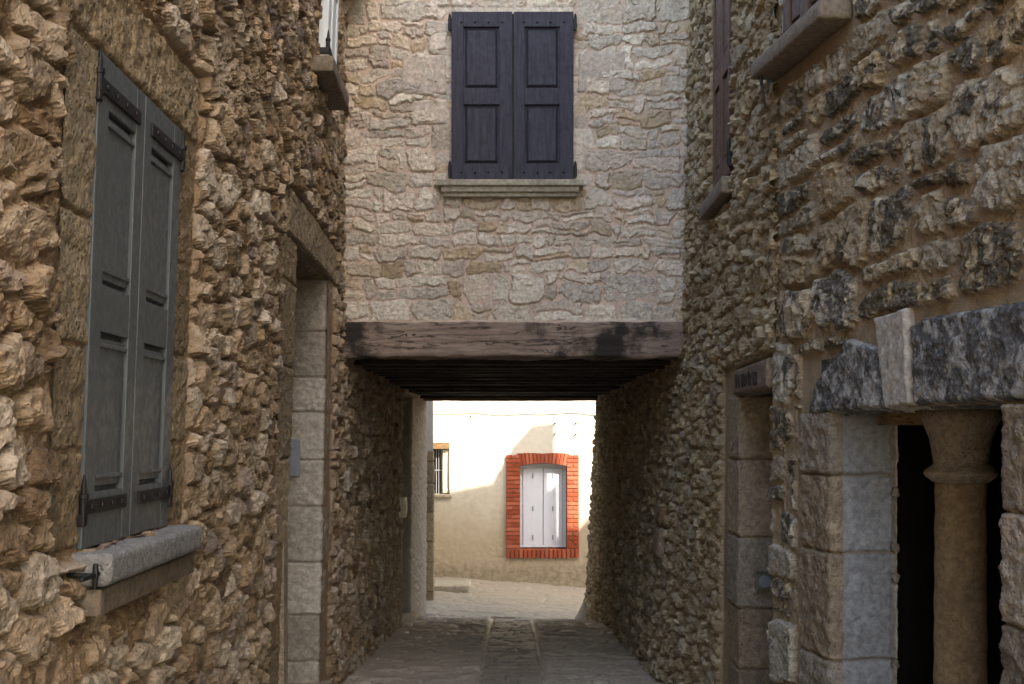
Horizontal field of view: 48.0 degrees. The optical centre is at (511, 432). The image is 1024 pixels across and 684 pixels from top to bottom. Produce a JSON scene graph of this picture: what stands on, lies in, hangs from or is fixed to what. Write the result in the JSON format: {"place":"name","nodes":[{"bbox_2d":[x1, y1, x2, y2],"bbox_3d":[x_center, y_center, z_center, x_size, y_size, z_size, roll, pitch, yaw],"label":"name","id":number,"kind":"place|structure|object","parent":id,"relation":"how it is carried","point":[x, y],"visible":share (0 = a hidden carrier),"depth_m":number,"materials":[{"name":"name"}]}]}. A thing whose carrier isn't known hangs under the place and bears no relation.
{"place":"outdoors","nodes":[
{"label":"outdoors","id":0,"kind":"place"},
{"bbox_2d":[341,614,664,683],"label":"street","id":1,"kind":"structure","parent":0,"point":[440,649],"depth_m":9.98,"materials":[{"name":"stone"}]},
{"bbox_2d":[479,618,545,683],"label":"gutter","id":2,"kind":"object","parent":1,"relation":"on","point":[511,655],"visible":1,"depth_m":10.06,"materials":[{"name":"grey stone"}]},
{"bbox_2d":[426,577,585,618],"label":"square","id":3,"kind":"structure","parent":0,"point":[523,600],"depth_m":18.33,"materials":[{"name":"beige stone"}]},
{"bbox_2d":[434,580,470,592],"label":"stone slab","id":4,"kind":"structure","parent":3,"relation":"on","point":[459,586],"depth_m":19.00,"materials":[{"name":"beige stone"}]},
{"bbox_2d":[574,603,584,619],"bbox_3d":[1.097,2.376,15.661,0.595,0.472,0.605,0,0,0],"label":"guard stone","id":5,"kind":"object","parent":3,"relation":"on","point":[580,615],"visible":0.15,"depth_m":15.56,"materials":[{"name":"grey stone"}]},
{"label":"ground","id":6,"kind":"structure","parent":0,"visible":0},
{"bbox_2d":[0,0,427,683],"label":"stone house","id":7,"kind":"structure","parent":6,"relation":"on","point":[178,372],"depth_m":3.94,"materials":[{"name":"brown stone"}]},
{"bbox_2d":[278,513,287,683],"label":"door side","id":8,"kind":"structure","parent":7,"relation":"in","point":[283,654],"depth_m":6.02,"materials":[{"name":"beige stone"}]},
{"bbox_2d":[288,439,299,475],"bbox_3d":[-1.417,0.160,7.441,0.090,0.240,0.038,0,0,0],"label":"letter box","id":9,"kind":"object","parent":7,"relation":"attached to","point":[294,457],"visible":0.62,"depth_m":7.43,"materials":[{"name":"grey paint"}]},
{"bbox_2d":[343,470,352,490],"bbox_3d":[-1.185,0.345,8.331,0.059,0.150,0.161,0,0,0],"label":"wall socket","id":10,"kind":"object","parent":7,"relation":"attached to","point":[348,483],"depth_m":8.25,"materials":[{"name":"grey plastic"}]},
{"bbox_2d":[398,497,406,517],"bbox_3d":[-1.223,0.830,12.831,0.102,0.220,0.221,0,0,0],"label":"wall box","id":11,"kind":"object","parent":7,"relation":"attached to","point":[402,513],"visible":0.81,"depth_m":12.72,"materials":[{"name":"beige paint"}]},
{"bbox_2d":[316,0,690,400],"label":"passage house","id":12,"kind":"structure","parent":7,"relation":"attached to","point":[516,207],"depth_m":8.19,"materials":[{"name":"rubble stone"},{"name":"limestone"},{"name":"painted brown wood"}]},
{"bbox_2d":[426,401,434,600],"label":"corner house","id":13,"kind":"structure","parent":6,"relation":"on","point":[430,530],"depth_m":17.69,"materials":[{"name":"beige stone"}]},
{"bbox_2d":[433,401,595,587],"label":"rendered house","id":14,"kind":"structure","parent":6,"relation":"on","point":[513,492],"depth_m":21.00,"materials":[{"name":"plaster render"},{"name":"red brick"},{"name":"painted wood"}]},
{"bbox_2d":[433,449,449,493],"bbox_3d":[-1.322,0.703,21.240,0.461,0.862,0.040,0,0,0],"label":"window back","id":15,"kind":"structure","parent":14,"relation":"in","point":[434,450],"depth_m":21.22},
{"bbox_2d":[433,410,594,412],"bbox_3d":[0.000,-0.383,20.955,6.000,0.059,0.018,0,0,0],"label":"utility cable","id":16,"kind":"object","parent":14,"relation":"attached to","point":[515,412],"visible":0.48,"depth_m":20.95,"materials":[{"name":"grey paint"}]},
{"bbox_2d":[520,463,565,546],"bbox_3d":[0.571,1.295,21.150,0.849,1.606,0.100,0,0,0],"label":"window frame","id":17,"kind":"structure","parent":14,"relation":"in","point":[541,465],"depth_m":21.12,"materials":[{"name":"white paint"}]},
{"bbox_2d":[520,547,565,548],"bbox_3d":[0.571,1.285,21.182,0.949,1.766,0.035,0,0,0],"label":"window back","id":18,"kind":"structure","parent":14,"relation":"in","point":[520,547],"depth_m":21.17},
{"bbox_2d":[583,0,785,683],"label":"stone house","id":19,"kind":"structure","parent":6,"relation":"on","point":[684,438],"depth_m":6.99,"materials":[{"name":"brown stone"}]},
{"bbox_2d":[653,507,666,557],"bbox_3d":[1.100,0.735,8.541,0.088,0.369,0.240,0,0,0],"label":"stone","id":20,"kind":"object","parent":19,"relation":"attached to","point":[659,541],"visible":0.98,"depth_m":8.47,"materials":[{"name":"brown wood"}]},
{"bbox_2d":[754,570,772,590],"bbox_3d":[1.352,0.791,6.163,0.100,0.108,0.042,0,0,0],"label":"doorbell","id":21,"kind":"object","parent":19,"relation":"attached to","point":[763,579],"visible":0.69,"depth_m":6.15,"materials":[{"name":"paint"}]},
{"bbox_2d":[782,404,785,683],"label":"door side","id":22,"kind":"structure","parent":19,"relation":"in","point":[784,408],"depth_m":5.15,"materials":[{"name":"grey stone"}]},
{"bbox_2d":[751,0,1023,683],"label":"stone house","id":23,"kind":"structure","parent":6,"relation":"on","point":[898,199],"depth_m":4.42,"materials":[{"name":"brown stone"}]},
{"bbox_2d":[783,0,784,33],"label":"window frame","id":24,"kind":"structure","parent":23,"relation":"in","point":[783,0],"depth_m":5.12,"materials":[{"name":"brown paint"}]},
{"bbox_2d":[918,407,1001,683],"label":"stone column","id":25,"kind":"structure","parent":23,"relation":"on","point":[960,472],"depth_m":4.25,"materials":[{"name":"brown stone"}]},
{"bbox_2d":[986,414,1006,683],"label":"door","id":26,"kind":"structure","parent":23,"relation":"in","point":[994,510],"depth_m":5.15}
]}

